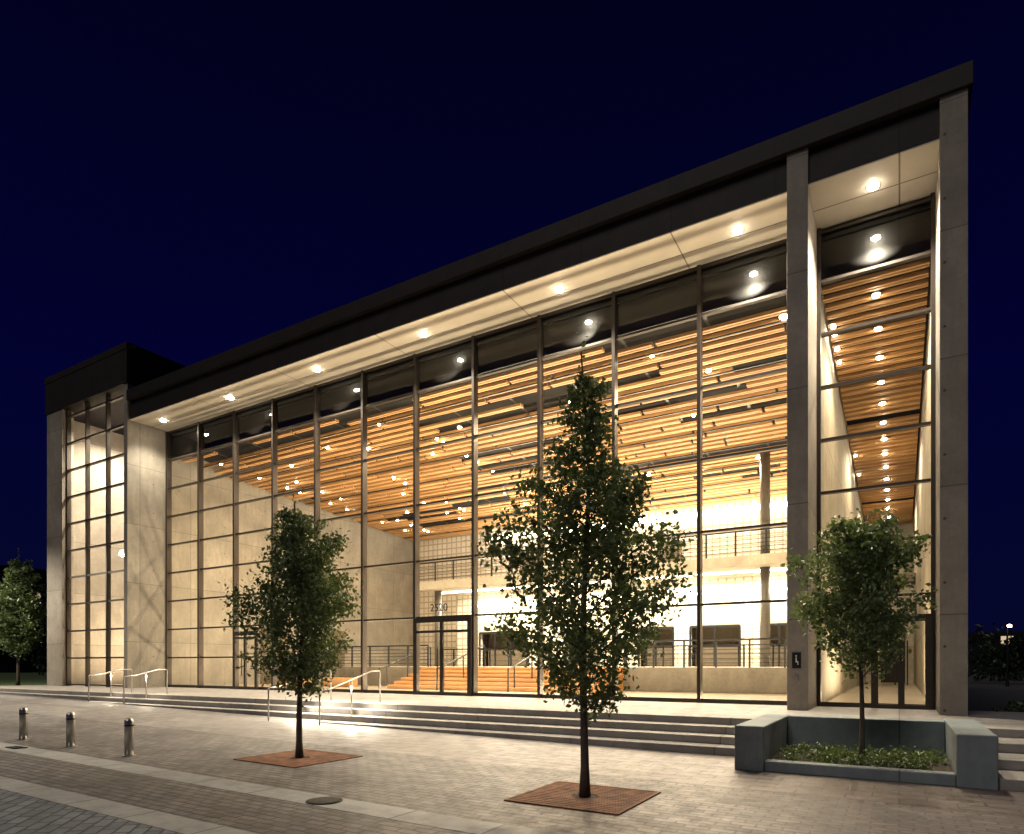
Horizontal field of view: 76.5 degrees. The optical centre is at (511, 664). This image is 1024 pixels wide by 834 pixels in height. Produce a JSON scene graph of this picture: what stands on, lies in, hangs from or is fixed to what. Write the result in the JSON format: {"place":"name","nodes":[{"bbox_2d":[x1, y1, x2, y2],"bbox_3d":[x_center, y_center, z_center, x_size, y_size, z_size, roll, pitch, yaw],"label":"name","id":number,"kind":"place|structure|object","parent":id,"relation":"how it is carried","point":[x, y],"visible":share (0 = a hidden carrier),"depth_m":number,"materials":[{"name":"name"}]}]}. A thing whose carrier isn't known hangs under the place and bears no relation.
{"place":"outdoors","nodes":[
{"label":"outdoors","id":0,"kind":"place"},
{"bbox_2d":[0,672,46,685],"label":"lawn","id":1,"kind":"structure","parent":0,"point":[7,679],"depth_m":54.42,"materials":[{"name":"green plant"}]},
{"bbox_2d":[0,548,46,685],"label":"street tree","id":2,"kind":"object","parent":1,"relation":"on","point":[25,624],"visible":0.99,"depth_m":37.39,"materials":[{"name":"green plant"}]},
{"bbox_2d":[0,789,180,833],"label":"street","id":3,"kind":"structure","parent":0,"point":[21,814],"depth_m":6.87,"materials":[{"name":"grey stone"}]},
{"bbox_2d":[0,750,471,833],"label":"paver strip pavement","id":4,"kind":"structure","parent":0,"point":[249,813],"depth_m":7.82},
{"bbox_2d":[0,694,1023,833],"bbox_3d":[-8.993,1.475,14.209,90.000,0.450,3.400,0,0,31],"label":"paver pavement","id":5,"kind":"structure","parent":0,"point":[479,791],"depth_m":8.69,"materials":[{"name":"grey stone"}]},
{"bbox_2d":[17,707,29,739],"bbox_3d":[-10.062,1.234,13.391,0.220,0.710,0.220,0,0,31],"label":"bollard","id":6,"kind":"object","parent":5,"relation":"on","point":[23,723],"visible":0.89,"depth_m":13.33,"materials":[{"name":"metal"}]},
{"bbox_2d":[64,712,76,746],"bbox_3d":[-8.430,1.261,12.418,0.220,0.710,0.220,0,0,31],"label":"bollard","id":7,"kind":"object","parent":5,"relation":"on","point":[70,729],"visible":0.94,"depth_m":12.36,"materials":[{"name":"metal"}]},
{"bbox_2d":[122,718,135,756],"bbox_3d":[-6.713,1.289,11.394,0.220,0.710,0.220,0,0,31],"label":"bollard","id":8,"kind":"object","parent":5,"relation":"on","point":[128,737],"visible":0.91,"depth_m":11.34,"materials":[{"name":"metal"}]},
{"bbox_2d":[233,749,362,767],"bbox_3d":[-3.711,1.622,11.351,1.520,0.037,1.520,0,0,31],"label":"tree grate","id":9,"kind":"object","parent":5,"relation":"on","point":[290,760],"visible":0.96,"depth_m":11.23,"materials":[{"name":"metal"}]},
{"bbox_2d":[217,490,363,758],"bbox_3d":[-3.631,-0.694,11.313,2.416,4.710,2.413,0,0,31],"label":"street tree","id":10,"kind":"object","parent":9,"relation":"on","point":[314,590],"visible":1,"depth_m":11.03,"materials":[{"name":"green plant"}]},
{"bbox_2d":[268,670,331,720],"bbox_3d":[-6.151,0.852,18.976,0.042,1.388,2.344,0,0,31],"label":"handrail","id":11,"kind":"object","parent":5,"relation":"on","point":[286,684],"visible":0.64,"depth_m":19.89,"materials":[{"name":"metal"}]},
{"bbox_2d":[319,670,380,724],"bbox_3d":[-4.433,0.866,17.952,0.042,1.416,2.344,0,0,31],"label":"handrail","id":12,"kind":"object","parent":5,"relation":"on","point":[351,688],"visible":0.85,"depth_m":17.93,"materials":[{"name":"metal"}]},
{"bbox_2d":[504,781,660,815],"bbox_3d":[0.938,1.690,8.370,1.520,0.019,1.520,0,0,31],"label":"tree grate","id":13,"kind":"object","parent":5,"relation":"on","point":[610,800],"visible":0.97,"depth_m":8.23,"materials":[{"name":"metal"}]},
{"bbox_2d":[463,326,701,797],"bbox_3d":[1.022,-1.329,8.333,2.554,6.120,2.951,0,0,44],"label":"street tree","id":14,"kind":"object","parent":13,"relation":"on","point":[617,508],"visible":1,"depth_m":8.16,"materials":[{"name":"green plant"}]},
{"bbox_2d":[735,714,997,790],"bbox_3d":[5.850,1.355,10.937,3.450,0.790,2.980,0,0,31],"label":"concrete planter","id":15,"kind":"object","parent":5,"relation":"on","point":[970,747],"visible":0.66,"depth_m":10.45,"materials":[{"name":"concrete"}]},
{"bbox_2d":[780,507,941,756],"bbox_3d":[5.752,-0.527,10.864,2.359,4.237,2.428,0,0,31],"label":"street tree","id":16,"kind":"object","parent":15,"relation":"in","point":[847,561],"visible":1,"depth_m":10.54,"materials":[{"name":"green plant"}]},
{"bbox_2d":[777,739,950,771],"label":"planter shrubs","id":17,"kind":"object","parent":15,"relation":"on","point":[912,759],"visible":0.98,"depth_m":10.50,"materials":[{"name":"green plant"}]},
{"bbox_2d":[0,685,1023,738],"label":"entrance terrace pavement","id":18,"kind":"structure","parent":0,"point":[1005,724],"depth_m":17.57,"materials":[{"name":"grey stone"}]},
{"bbox_2d":[0,675,1023,833],"bbox_3d":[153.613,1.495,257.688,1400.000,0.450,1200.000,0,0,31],"label":"ground","id":19,"kind":"structure","parent":0,"point":[985,694],"depth_m":35.27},
{"bbox_2d":[0,565,46,672],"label":"distant building","id":20,"kind":"structure","parent":19,"relation":"on","point":[7,663],"depth_m":102.99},
{"bbox_2d":[0,776,256,833],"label":"street edge band","id":21,"kind":"object","parent":19,"relation":"on","point":[174,823],"depth_m":7.36,"materials":[{"name":"concrete"}]},
{"bbox_2d":[0,742,567,833],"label":"kerb band","id":22,"kind":"object","parent":19,"relation":"on","point":[428,818],"visible":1,"depth_m":8.24,"materials":[{"name":"concrete"}]},
{"bbox_2d":[5,746,27,748],"bbox_3d":[-9.279,1.547,12.167,0.400,0.020,0.200,0,0,31],"label":"drain cover","id":23,"kind":"object","parent":22,"relation":"on","point":[16,747],"visible":1,"depth_m":12.09,"materials":[{"name":"black metal"}]},
{"bbox_2d":[305,796,342,804],"bbox_3d":[-2.299,1.658,7.960,0.440,0.014,0.440,0,0,31],"label":"manhole cover","id":24,"kind":"object","parent":22,"relation":"on","point":[322,800],"visible":1,"depth_m":7.91,"materials":[{"name":"black metal"}]},
{"bbox_2d":[0,691,734,755],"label":"exterior steps","id":25,"kind":"structure","parent":19,"relation":"on","point":[711,739],"depth_m":15.34,"materials":[{"name":"concrete"}]},
{"bbox_2d":[88,669,131,701],"bbox_3d":[-15.576,0.779,25.235,0.042,1.242,1.644,0,0,31],"label":"handrail","id":26,"kind":"object","parent":25,"relation":"on","point":[110,679],"visible":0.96,"depth_m":25.22,"materials":[{"name":"metal"}]},
{"bbox_2d":[123,669,167,703],"bbox_3d":[-13.514,0.790,24.006,0.042,1.263,1.644,0,0,31],"label":"handrail","id":27,"kind":"object","parent":25,"relation":"on","point":[146,682],"visible":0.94,"depth_m":24.00,"materials":[{"name":"metal"}]},
{"bbox_2d":[44,60,973,715],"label":"performance hall","id":28,"kind":"structure","parent":19,"relation":"on","point":[774,350],"depth_m":25.10,"materials":[{"name":"glass"}]},
{"bbox_2d":[261,626,344,683],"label":"side wall doors","id":29,"kind":"structure","parent":28,"relation":"in","point":[342,657],"depth_m":38.39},
{"bbox_2d":[792,652,800,680],"bbox_3d":[6.884,0.050,15.727,0.200,0.700,0.028,0,0,31],"label":"accessible entrance sign","id":30,"kind":"object","parent":28,"relation":"attached to","point":[796,659],"visible":1,"depth_m":15.72,"materials":[{"name":"black metal"}]},
{"bbox_2d":[881,638,897,682],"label":"corridor end door","id":31,"kind":"structure","parent":28,"relation":"in","point":[889,677],"depth_m":40.41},
{"bbox_2d":[31,622,1023,681],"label":"distant tree row","id":32,"kind":"object","parent":19,"relation":"on","point":[999,665],"visible":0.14,"depth_m":58.66,"materials":[{"name":"green plant"}]},
{"bbox_2d":[991,700,1023,711],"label":"hedge","id":33,"kind":"object","parent":19,"relation":"on","point":[1009,706],"visible":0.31,"depth_m":17.38,"materials":[{"name":"green plant"}]},
{"bbox_2d":[1005,624,1011,685],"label":"street lamp","id":34,"kind":"object","parent":19,"relation":"on","point":[1007,674],"visible":1,"depth_m":51.18,"materials":[{"name":"black metal"}]},
{"bbox_2d":[998,737,1023,791],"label":"exterior steps","id":35,"kind":"structure","parent":19,"relation":"on","point":[1010,764],"depth_m":9.55,"materials":[{"name":"concrete"}]},
{"bbox_2d":[1001,632,1023,671],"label":"street tree","id":36,"kind":"object","parent":19,"relation":"on","point":[1020,645],"visible":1,"depth_m":24.72,"materials":[{"name":"green plant"}]},
{"bbox_2d":[0,0,1023,632],"label":"sky","id":37,"kind":"structure","parent":0,"point":[184,182],"materials":[{"name":"blue"}]},
{"bbox_2d":[968,631,1023,675],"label":"distant building","id":38,"kind":"structure","parent":0,"point":[1002,637],"depth_m":105.52,"materials":[{"name":"black"}]},
{"bbox_2d":[1001,636,1012,643],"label":"lit windows","id":39,"kind":"structure","parent":38,"relation":"in","point":[1003,638],"depth_m":104.29,"materials":[{"name":"beige glass"}]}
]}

